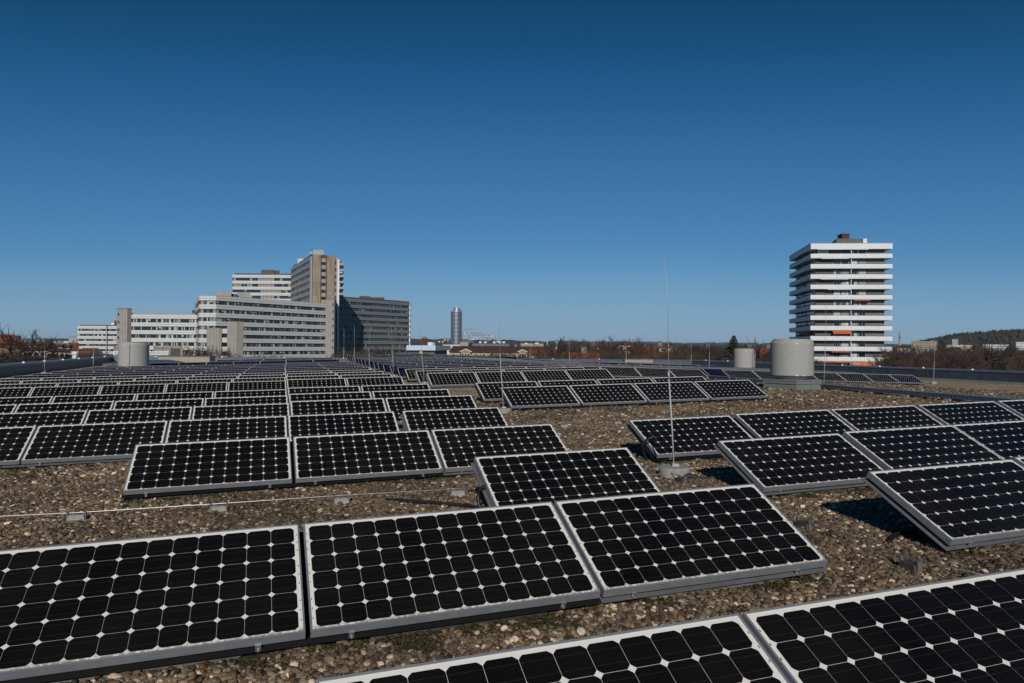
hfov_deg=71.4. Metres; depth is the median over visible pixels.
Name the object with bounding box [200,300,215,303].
ribbon window
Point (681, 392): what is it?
solar panel
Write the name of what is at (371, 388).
solar panel
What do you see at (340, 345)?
ribbon window
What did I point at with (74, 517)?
conductor block
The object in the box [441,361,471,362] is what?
solar panel
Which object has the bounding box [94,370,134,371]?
solar panel
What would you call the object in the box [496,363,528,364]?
solar panel
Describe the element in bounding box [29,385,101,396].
solar panel
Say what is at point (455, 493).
conductor block
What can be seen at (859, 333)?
window
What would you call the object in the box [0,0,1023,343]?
sky
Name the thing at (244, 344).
ribbon window
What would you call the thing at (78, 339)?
ribbon window
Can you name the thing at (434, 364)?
solar panel
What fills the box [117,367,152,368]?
solar panel
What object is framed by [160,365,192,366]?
solar panel
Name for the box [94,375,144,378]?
solar panel
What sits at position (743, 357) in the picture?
roof ventilator
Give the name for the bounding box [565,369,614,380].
solar panel
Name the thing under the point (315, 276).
office wing
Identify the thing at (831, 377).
solar panel
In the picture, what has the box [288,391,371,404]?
solar panel
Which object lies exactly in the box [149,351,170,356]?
collector rack
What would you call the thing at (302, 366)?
solar panel
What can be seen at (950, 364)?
bare tree
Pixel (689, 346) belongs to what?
bare tree
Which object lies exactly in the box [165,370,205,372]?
solar panel
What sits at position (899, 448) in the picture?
solar panel
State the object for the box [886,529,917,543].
corrugated hose
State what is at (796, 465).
solar panel
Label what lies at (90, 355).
bare tree
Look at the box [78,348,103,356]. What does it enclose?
town roofs
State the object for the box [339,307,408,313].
ribbon window
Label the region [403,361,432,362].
solar panel
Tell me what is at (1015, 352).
bare tree
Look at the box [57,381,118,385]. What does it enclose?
solar panel
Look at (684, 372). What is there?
solar panel
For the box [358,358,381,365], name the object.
solar panel
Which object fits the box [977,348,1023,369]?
bare tree
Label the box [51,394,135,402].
solar panel
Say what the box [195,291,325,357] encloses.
office wing
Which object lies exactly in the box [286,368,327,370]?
solar panel
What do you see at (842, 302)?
window
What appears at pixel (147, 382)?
solar panel
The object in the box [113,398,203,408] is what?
solar panel
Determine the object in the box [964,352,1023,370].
bare tree
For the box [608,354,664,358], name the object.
house
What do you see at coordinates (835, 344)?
window
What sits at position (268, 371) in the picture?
solar panel
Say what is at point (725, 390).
solar panel
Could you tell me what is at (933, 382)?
lightning rod
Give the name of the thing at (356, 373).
solar panel
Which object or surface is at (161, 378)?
solar panel
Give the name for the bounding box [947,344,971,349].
building
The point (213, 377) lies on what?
solar panel
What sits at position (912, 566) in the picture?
conductor block
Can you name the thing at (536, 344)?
building
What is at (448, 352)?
building
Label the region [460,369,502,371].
solar panel
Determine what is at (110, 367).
solar panel
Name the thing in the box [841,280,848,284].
window
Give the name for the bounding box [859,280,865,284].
window
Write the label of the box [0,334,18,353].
house
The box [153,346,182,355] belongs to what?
building
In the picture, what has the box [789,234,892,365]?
balcony tower
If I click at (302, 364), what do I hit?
solar panel
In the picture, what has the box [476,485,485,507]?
corrugated hose
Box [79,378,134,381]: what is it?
solar panel
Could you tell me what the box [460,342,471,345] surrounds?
building
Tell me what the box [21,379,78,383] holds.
solar panel
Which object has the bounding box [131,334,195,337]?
ribbon window
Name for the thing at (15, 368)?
parapet wall
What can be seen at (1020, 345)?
building
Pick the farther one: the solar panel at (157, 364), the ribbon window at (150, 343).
the ribbon window at (150, 343)
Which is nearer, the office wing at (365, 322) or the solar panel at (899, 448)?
the solar panel at (899, 448)
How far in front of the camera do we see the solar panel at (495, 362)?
37.00 m
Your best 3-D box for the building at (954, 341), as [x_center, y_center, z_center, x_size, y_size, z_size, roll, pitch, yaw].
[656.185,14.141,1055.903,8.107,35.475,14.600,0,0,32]
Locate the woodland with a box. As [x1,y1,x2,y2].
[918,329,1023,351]
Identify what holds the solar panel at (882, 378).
on the gravel roof at (472, 392)
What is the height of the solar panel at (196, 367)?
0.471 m
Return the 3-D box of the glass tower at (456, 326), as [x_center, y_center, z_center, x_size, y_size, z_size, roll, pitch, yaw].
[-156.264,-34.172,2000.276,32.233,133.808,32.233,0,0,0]
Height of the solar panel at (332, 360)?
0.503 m
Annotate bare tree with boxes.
[0,326,75,363]
[0,350,27,362]
[2,351,49,362]
[71,350,108,357]
[180,341,211,355]
[187,343,237,356]
[326,348,367,357]
[352,347,386,354]
[367,347,391,354]
[487,350,510,356]
[526,353,570,358]
[527,336,611,358]
[539,346,585,358]
[568,340,608,352]
[570,346,621,358]
[577,347,640,358]
[587,337,671,358]
[589,336,649,354]
[594,345,628,358]
[624,342,667,354]
[630,351,655,358]
[639,351,682,359]
[641,344,698,358]
[644,350,700,359]
[653,346,711,359]
[665,343,693,354]
[677,342,714,357]
[682,352,723,360]
[684,344,719,356]
[689,342,722,358]
[693,350,726,359]
[723,339,769,361]
[740,336,763,361]
[759,348,817,363]
[867,344,929,365]
[871,349,913,363]
[875,350,942,365]
[876,350,913,366]
[879,352,931,366]
[880,350,909,365]
[885,344,965,366]
[887,353,960,367]
[896,354,945,367]
[924,348,999,369]
[925,343,968,353]
[926,349,1013,369]
[927,348,979,368]
[933,342,1023,362]
[936,351,1003,369]
[941,358,967,368]
[943,351,994,369]
[952,354,1023,370]
[956,348,1019,369]
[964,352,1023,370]
[970,338,1023,370]
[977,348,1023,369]
[985,347,1023,366]
[990,342,1022,354]
[1006,343,1023,363]
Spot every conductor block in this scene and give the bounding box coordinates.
[66,511,86,520]
[210,502,227,511]
[333,495,349,503]
[450,487,464,496]
[676,474,687,483]
[795,516,813,530]
[898,555,923,572]
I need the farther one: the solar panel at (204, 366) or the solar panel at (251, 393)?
the solar panel at (204, 366)
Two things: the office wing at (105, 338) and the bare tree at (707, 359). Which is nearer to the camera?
the bare tree at (707, 359)
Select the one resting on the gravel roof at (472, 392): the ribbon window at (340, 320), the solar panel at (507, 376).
the solar panel at (507, 376)
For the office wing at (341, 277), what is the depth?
395.93 m
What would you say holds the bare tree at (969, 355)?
on the ground
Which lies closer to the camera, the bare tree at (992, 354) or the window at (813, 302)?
the bare tree at (992, 354)
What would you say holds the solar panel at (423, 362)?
on the gravel roof at (472, 392)
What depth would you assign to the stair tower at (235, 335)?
258.04 m
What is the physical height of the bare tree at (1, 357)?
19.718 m
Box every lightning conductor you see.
[0,487,478,516]
[508,409,829,425]
[556,429,982,574]
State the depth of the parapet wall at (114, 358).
69.50 m
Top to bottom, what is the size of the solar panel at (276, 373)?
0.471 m
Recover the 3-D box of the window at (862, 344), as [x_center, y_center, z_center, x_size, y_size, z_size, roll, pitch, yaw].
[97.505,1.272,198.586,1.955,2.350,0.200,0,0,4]
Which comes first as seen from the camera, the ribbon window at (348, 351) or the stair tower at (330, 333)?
the stair tower at (330, 333)
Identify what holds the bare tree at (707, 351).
on the ground
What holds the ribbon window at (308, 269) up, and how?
in the office wing at (315, 276)
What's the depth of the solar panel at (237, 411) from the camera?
12.44 m
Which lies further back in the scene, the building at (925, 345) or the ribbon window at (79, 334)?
the building at (925, 345)
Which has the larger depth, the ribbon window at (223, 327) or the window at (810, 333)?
the ribbon window at (223, 327)
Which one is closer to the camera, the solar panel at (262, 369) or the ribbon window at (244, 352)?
the solar panel at (262, 369)
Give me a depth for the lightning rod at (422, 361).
25.39 m
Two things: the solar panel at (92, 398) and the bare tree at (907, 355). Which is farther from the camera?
the bare tree at (907, 355)
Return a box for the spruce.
[721,335,740,360]
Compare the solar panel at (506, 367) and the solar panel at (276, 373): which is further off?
the solar panel at (506, 367)
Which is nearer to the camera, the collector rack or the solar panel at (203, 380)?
the solar panel at (203, 380)
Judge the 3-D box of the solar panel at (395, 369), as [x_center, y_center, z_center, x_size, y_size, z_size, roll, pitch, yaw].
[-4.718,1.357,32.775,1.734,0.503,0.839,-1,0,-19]
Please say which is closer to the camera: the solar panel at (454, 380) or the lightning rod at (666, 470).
the lightning rod at (666, 470)
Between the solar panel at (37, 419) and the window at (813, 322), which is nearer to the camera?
the solar panel at (37, 419)
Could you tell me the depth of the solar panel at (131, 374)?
27.56 m
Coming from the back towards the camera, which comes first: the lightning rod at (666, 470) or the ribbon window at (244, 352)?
the ribbon window at (244, 352)
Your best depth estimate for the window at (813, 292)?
208.52 m
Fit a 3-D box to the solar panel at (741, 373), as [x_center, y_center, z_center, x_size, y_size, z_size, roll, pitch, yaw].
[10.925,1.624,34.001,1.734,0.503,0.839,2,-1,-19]
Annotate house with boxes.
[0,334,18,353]
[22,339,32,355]
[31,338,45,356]
[53,340,66,358]
[64,345,71,358]
[68,340,78,354]
[449,344,553,356]
[527,349,556,358]
[564,347,599,358]
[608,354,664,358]
[618,341,633,352]
[653,341,678,353]
[681,344,725,351]
[747,344,769,353]
[897,345,909,354]
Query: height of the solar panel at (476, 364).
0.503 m
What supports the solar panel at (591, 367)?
on the gravel roof at (472, 392)
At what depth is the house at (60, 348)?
197.35 m
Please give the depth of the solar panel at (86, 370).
32.90 m
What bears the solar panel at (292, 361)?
on the gravel roof at (472, 392)
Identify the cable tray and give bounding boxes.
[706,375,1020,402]
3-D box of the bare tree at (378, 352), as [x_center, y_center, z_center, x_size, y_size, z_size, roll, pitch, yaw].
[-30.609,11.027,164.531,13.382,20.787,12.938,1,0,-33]
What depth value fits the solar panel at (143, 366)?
37.78 m
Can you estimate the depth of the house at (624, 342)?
230.27 m
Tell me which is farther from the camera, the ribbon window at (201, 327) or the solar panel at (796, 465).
the ribbon window at (201, 327)
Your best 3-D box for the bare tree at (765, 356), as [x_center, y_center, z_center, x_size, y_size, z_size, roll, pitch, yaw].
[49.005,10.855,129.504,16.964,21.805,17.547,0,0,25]
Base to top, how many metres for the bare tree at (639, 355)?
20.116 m
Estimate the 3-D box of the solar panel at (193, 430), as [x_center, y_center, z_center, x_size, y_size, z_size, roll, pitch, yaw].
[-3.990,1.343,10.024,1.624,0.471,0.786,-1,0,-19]
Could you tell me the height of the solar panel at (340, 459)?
0.471 m
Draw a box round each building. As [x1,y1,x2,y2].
[69,336,76,342]
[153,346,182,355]
[170,346,180,355]
[406,342,450,354]
[443,345,459,354]
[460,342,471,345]
[472,341,508,345]
[521,343,543,346]
[911,340,936,353]
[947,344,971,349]
[952,339,957,344]
[983,344,1008,349]
[1016,342,1023,349]
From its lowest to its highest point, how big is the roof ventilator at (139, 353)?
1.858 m
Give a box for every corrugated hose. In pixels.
[386,498,477,507]
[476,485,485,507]
[641,436,656,459]
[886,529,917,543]
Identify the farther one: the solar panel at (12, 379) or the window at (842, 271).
the window at (842, 271)
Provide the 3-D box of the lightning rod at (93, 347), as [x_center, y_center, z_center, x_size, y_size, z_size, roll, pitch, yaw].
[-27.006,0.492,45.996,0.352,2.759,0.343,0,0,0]
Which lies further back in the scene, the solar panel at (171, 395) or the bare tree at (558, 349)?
the bare tree at (558, 349)
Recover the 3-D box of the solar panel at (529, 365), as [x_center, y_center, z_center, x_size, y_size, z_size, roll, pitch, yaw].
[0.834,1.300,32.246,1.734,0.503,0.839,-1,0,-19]
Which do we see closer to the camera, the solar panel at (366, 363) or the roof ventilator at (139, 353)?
the roof ventilator at (139, 353)
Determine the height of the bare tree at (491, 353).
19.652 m
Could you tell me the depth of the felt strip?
7.80 m
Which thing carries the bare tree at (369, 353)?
on the ground
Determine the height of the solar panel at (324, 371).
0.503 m
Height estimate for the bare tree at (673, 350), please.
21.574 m
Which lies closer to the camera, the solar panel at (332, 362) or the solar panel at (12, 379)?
the solar panel at (12, 379)
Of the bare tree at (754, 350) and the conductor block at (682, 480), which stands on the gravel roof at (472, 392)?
the conductor block at (682, 480)
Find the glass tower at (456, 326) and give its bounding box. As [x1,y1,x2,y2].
[451,307,461,344]
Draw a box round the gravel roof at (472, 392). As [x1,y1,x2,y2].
[0,360,1023,682]
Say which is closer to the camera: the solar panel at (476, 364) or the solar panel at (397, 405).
the solar panel at (397, 405)
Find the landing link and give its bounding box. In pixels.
[221,329,226,356]
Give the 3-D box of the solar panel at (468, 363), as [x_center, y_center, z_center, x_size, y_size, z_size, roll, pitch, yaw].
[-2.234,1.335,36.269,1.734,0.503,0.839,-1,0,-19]
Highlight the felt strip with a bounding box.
[683,473,714,479]
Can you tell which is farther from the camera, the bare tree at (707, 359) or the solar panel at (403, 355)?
the bare tree at (707, 359)
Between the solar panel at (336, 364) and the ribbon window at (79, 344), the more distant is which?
the ribbon window at (79, 344)
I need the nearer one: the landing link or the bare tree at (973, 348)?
the bare tree at (973, 348)
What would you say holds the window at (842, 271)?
in the balcony tower at (841, 288)
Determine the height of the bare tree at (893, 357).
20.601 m
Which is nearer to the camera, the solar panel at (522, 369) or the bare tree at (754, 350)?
the solar panel at (522, 369)
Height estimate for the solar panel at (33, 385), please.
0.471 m
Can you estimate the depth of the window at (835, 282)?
199.12 m
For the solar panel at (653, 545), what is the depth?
4.55 m
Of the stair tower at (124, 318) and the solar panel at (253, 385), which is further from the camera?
the stair tower at (124, 318)
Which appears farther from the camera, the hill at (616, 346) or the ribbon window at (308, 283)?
the hill at (616, 346)
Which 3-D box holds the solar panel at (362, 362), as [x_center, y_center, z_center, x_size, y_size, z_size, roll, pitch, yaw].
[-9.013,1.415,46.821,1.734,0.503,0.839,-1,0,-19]
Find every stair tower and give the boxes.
[117,308,131,345]
[206,327,221,356]
[227,321,243,356]
[325,299,335,357]
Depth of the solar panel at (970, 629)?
2.76 m
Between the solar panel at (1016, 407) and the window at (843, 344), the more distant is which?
the window at (843, 344)
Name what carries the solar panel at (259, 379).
on the gravel roof at (472, 392)
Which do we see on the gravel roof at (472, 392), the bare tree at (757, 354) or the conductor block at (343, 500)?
the conductor block at (343, 500)
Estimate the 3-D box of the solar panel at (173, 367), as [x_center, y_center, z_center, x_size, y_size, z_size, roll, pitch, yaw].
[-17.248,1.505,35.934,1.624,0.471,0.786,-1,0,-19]
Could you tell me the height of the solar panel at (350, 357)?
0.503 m
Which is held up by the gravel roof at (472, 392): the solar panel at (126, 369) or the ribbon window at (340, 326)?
the solar panel at (126, 369)
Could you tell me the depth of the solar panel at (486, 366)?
31.98 m
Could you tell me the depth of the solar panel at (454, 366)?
31.39 m
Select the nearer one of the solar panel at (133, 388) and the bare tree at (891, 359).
the solar panel at (133, 388)
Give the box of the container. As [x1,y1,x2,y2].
[71,351,76,357]
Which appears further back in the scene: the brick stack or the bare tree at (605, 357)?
the brick stack
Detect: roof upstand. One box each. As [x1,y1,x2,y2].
[157,356,215,361]
[623,359,653,362]
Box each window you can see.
[78,339,106,340]
[79,329,105,330]
[79,334,105,335]
[79,344,105,345]
[131,326,196,330]
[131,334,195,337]
[132,318,196,322]
[147,342,195,345]
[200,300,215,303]
[200,309,215,312]
[200,317,215,320]
[200,326,215,329]
[216,301,325,310]
[216,309,325,317]
[216,317,324,324]
[216,326,324,332]
[221,343,324,346]
[221,351,324,354]
[233,278,290,280]
[233,284,290,286]
[233,289,290,292]
[243,335,324,339]
[250,296,290,298]
[291,261,309,273]
[291,268,309,279]
[291,274,309,285]
[291,281,309,291]
[291,288,309,297]
[293,295,308,300]
[339,301,410,307]
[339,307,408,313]
[339,313,408,318]
[339,319,408,324]
[339,325,408,329]
[339,331,408,335]
[339,337,408,340]
[339,344,408,346]
[340,350,406,352]
[796,270,814,279]
[796,281,814,288]
[796,291,814,298]
[796,301,814,308]
[796,311,814,317]
[796,321,814,327]
[796,331,814,336]
[833,280,839,284]
[833,311,839,315]
[833,342,839,346]
[833,352,839,356]
[841,250,848,253]
[841,270,848,273]
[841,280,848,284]
[841,301,848,304]
[841,311,848,315]
[841,321,848,324]
[841,342,847,346]
[851,311,856,315]
[851,342,856,346]
[858,311,865,315]
[858,321,865,324]
[858,332,865,335]
[858,342,865,346]
[858,352,865,355]
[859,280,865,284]
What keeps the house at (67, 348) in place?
on the ground
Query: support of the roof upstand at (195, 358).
on the gravel roof at (472, 392)
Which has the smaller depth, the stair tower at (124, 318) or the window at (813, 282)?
the window at (813, 282)
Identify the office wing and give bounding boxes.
[77,321,116,355]
[131,310,196,355]
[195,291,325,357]
[195,329,197,354]
[232,270,290,300]
[291,249,338,357]
[339,261,343,295]
[339,296,410,356]
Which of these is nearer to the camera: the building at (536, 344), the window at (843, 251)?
the window at (843, 251)
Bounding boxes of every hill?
[22,338,910,346]
[410,343,888,356]
[541,340,910,346]
[889,333,1023,353]
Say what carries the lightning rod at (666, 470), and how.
on the gravel roof at (472, 392)
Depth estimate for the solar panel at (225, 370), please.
30.59 m
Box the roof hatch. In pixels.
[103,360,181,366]
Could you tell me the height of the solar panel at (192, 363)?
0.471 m
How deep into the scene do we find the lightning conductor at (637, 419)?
13.17 m
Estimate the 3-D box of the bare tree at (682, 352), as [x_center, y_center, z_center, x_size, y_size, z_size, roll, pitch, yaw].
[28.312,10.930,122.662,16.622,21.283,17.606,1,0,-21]
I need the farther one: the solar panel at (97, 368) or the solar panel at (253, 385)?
the solar panel at (97, 368)
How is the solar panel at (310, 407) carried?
on the gravel roof at (472, 392)
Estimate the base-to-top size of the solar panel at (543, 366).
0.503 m
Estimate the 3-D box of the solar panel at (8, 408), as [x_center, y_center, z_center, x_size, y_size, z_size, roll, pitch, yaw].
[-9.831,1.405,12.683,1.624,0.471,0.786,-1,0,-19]
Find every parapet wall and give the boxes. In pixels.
[0,356,112,376]
[112,356,689,364]
[690,360,1023,384]
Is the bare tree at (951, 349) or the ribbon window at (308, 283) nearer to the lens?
the bare tree at (951, 349)
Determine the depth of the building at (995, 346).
879.08 m
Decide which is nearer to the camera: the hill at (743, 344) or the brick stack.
the brick stack
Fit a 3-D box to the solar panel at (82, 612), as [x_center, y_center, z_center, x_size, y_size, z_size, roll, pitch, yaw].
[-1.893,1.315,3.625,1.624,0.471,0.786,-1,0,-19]
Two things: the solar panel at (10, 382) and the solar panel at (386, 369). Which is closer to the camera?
the solar panel at (10, 382)
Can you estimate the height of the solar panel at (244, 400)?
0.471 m
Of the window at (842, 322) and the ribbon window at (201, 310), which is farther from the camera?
the ribbon window at (201, 310)
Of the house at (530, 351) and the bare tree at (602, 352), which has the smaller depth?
the bare tree at (602, 352)
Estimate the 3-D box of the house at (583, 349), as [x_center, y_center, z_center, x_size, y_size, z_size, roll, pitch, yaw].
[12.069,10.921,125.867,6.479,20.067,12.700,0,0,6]
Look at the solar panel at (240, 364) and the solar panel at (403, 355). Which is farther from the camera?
the solar panel at (403, 355)
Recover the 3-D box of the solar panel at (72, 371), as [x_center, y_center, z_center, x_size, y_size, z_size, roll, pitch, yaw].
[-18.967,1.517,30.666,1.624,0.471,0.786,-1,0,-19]
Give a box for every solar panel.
[0,378,41,380]
[0,381,21,383]
[0,383,57,387]
[0,387,32,397]
[0,396,53,404]
[0,404,17,412]
[0,410,87,426]
[0,426,36,467]
[0,524,309,682]
[13,375,62,377]
[14,401,114,412]
[19,420,167,466]
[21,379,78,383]
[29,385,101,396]
[31,373,77,375]
[42,376,94,379]
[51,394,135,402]
[52,371,93,372]
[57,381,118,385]
[63,374,110,376]
[65,369,104,370]
[77,372,121,374]
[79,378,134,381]
[81,368,116,369]
[83,406,192,423]
[92,366,126,367]
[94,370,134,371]
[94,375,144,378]
[99,384,165,395]
[105,368,142,369]
[111,373,156,375]
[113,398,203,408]
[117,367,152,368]
[118,380,176,384]
[121,437,292,498]
[122,371,164,373]
[127,366,159,366]
[134,369,173,371]
[134,377,186,380]
[135,391,213,400]
[143,368,179,369]
[145,374,192,377]
[150,363,178,365]
[153,366,187,367]
[157,372,200,375]
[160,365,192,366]
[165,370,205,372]
[165,382,227,392]
[165,416,288,442]
[174,368,211,370]
[177,379,232,382]
[179,362,206,364]
[180,367,215,368]
[187,376,237,379]
[188,366,220,366]
[191,403,289,418]
[193,364,224,366]
[193,373,239,376]
[201,371,243,373]
[204,395,287,405]
[206,362,233,364]
[206,369,245,371]
[212,368,248,369]
[214,389,286,397]
[216,366,250,367]
[222,365,253,366]
[225,364,255,364]
[227,380,285,390]
[233,377,285,381]
[234,361,259,363]
[238,374,285,377]
[240,359,262,360]
[240,372,284,374]
[244,370,284,372]
[246,368,284,370]
[249,367,284,368]
[251,366,284,366]
[254,364,285,365]
[256,363,285,364]
[260,361,285,363]
[285,364,319,365]
[285,365,321,367]
[285,367,324,370]
[285,370,330,374]
[286,360,312,362]
[286,362,316,363]
[286,363,318,364]
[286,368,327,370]
[286,372,335,375]
[286,375,339,380]
[286,378,346,388]
[287,386,360,396]
[287,411,399,441]
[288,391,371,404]
[289,398,386,414]
[291,430,443,485]
[299,501,601,644]
[313,359,339,361]
[315,613,789,682]
[317,362,347,362]
[319,363,350,363]
[320,364,353,366]
[323,365,357,366]
[325,366,363,367]
[328,368,368,370]
[331,369,374,371]
[336,371,383,374]
[340,374,391,378]
[346,376,403,387]
[347,355,367,360]
[349,356,370,361]
[351,357,374,363]
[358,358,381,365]
[360,384,429,393]
[361,359,386,366]
[364,360,391,367]
[368,361,388,368]
[371,389,450,400]
[373,361,402,370]
[377,362,409,371]
[382,364,416,373]
[385,395,477,426]
[389,365,425,375]
[393,355,413,356]
[397,366,435,378]
[400,407,507,433]
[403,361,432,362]
[404,368,446,381]
[410,362,440,363]
[415,370,459,383]
[417,363,449,364]
[426,364,461,366]
[426,372,478,388]
[430,424,567,475]
[433,360,460,361]
[436,366,473,367]
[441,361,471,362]
[446,367,486,369]
[450,362,482,364]
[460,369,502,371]
[462,364,495,365]
[470,447,660,506]
[471,361,499,362]
[474,365,510,367]
[474,371,525,382]
[474,381,538,402]
[482,362,513,363]
[487,366,525,368]
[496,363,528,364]
[499,385,580,410]
[501,356,517,358]
[503,368,544,370]
[510,364,545,366]
[520,370,570,381]
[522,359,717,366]
[526,366,562,367]
[537,379,597,386]
[544,367,583,369]
[546,364,579,365]
[554,484,827,603]
[563,365,600,368]
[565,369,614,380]
[569,383,646,406]
[596,378,653,383]
[599,366,641,377]
[626,415,753,460]
[633,381,709,403]
[634,367,674,377]
[651,376,706,381]
[669,368,708,379]
[676,368,707,374]
[693,380,767,401]
[702,368,730,375]
[713,433,883,495]
[721,370,760,378]
[733,409,854,437]
[741,568,1023,682]
[752,370,774,378]
[814,372,846,382]
[830,405,942,430]
[837,373,873,382]
[843,425,1004,469]
[861,459,1023,550]
[863,374,899,383]
[888,374,924,384]
[917,401,1023,424]
[953,420,1023,459]
[997,399,1023,417]
[1012,456,1023,466]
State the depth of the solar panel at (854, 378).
36.11 m
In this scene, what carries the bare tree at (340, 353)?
on the ground
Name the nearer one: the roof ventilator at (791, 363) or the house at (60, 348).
the roof ventilator at (791, 363)
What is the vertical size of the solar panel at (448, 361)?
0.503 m
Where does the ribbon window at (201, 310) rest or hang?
in the office wing at (284, 328)
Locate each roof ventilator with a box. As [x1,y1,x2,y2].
[118,342,148,365]
[733,348,754,367]
[762,339,822,389]
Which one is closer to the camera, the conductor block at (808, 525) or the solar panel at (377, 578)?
the solar panel at (377, 578)
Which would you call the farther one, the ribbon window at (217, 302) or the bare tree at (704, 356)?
the ribbon window at (217, 302)
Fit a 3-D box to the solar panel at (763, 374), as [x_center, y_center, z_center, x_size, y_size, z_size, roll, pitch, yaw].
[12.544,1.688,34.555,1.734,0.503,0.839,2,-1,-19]
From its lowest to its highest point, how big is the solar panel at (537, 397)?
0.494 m
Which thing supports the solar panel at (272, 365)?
on the gravel roof at (472, 392)
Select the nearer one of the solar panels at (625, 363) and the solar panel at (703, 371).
the solar panel at (703, 371)
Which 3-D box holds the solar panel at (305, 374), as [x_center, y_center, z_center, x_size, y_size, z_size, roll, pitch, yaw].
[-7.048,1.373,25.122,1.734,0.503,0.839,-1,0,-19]
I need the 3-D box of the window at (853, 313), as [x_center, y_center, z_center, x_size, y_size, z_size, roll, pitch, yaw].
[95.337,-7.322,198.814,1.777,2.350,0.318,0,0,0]
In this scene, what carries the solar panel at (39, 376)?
on the gravel roof at (472, 392)
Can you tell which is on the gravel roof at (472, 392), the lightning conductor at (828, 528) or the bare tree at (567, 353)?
the lightning conductor at (828, 528)
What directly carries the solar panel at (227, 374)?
on the gravel roof at (472, 392)
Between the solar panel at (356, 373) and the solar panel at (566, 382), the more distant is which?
the solar panel at (356, 373)
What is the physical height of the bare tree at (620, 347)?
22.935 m
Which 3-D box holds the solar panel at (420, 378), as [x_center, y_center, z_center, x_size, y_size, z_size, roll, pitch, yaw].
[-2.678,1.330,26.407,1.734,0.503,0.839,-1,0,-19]
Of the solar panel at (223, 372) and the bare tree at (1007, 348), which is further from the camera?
the bare tree at (1007, 348)
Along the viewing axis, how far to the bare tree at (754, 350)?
119.55 m
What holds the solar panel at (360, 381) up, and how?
on the gravel roof at (472, 392)
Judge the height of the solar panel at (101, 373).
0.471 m
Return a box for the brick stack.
[422,336,426,344]
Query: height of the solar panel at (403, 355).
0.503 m
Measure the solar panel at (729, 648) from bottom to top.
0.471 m
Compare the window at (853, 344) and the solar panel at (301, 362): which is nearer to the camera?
the solar panel at (301, 362)
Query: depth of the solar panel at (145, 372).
29.63 m
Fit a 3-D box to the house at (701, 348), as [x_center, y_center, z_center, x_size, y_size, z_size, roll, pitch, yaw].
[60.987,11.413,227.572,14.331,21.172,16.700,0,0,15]
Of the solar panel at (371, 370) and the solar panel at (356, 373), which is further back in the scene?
the solar panel at (371, 370)
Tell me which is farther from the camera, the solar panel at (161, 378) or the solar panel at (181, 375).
the solar panel at (181, 375)
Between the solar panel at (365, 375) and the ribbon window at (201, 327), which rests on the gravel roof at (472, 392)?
the solar panel at (365, 375)
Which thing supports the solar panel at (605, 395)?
on the gravel roof at (472, 392)
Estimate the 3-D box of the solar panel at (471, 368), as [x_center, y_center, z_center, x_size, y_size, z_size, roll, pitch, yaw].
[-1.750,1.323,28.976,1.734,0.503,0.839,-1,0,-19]
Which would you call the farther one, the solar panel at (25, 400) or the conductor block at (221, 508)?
the solar panel at (25, 400)
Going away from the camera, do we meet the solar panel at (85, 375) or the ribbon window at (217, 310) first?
the solar panel at (85, 375)
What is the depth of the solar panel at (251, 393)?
16.53 m
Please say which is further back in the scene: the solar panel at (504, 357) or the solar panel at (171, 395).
the solar panel at (504, 357)
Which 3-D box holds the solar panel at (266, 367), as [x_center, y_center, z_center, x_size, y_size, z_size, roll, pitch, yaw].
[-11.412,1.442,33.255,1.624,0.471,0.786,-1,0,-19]
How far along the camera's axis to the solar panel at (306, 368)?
31.72 m
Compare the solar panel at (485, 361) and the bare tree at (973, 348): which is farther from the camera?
the bare tree at (973, 348)
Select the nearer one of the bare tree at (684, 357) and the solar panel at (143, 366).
the solar panel at (143, 366)
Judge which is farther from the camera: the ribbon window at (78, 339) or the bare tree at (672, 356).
the ribbon window at (78, 339)
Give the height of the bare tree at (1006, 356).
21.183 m
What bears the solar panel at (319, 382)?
on the gravel roof at (472, 392)
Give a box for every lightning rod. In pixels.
[93,330,93,365]
[390,319,397,376]
[419,316,428,383]
[497,292,511,412]
[659,253,689,478]
[930,346,936,383]
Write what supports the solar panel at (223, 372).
on the gravel roof at (472, 392)
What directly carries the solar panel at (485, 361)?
on the gravel roof at (472, 392)
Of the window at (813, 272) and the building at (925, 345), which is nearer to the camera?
the window at (813, 272)
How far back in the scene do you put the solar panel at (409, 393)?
15.52 m

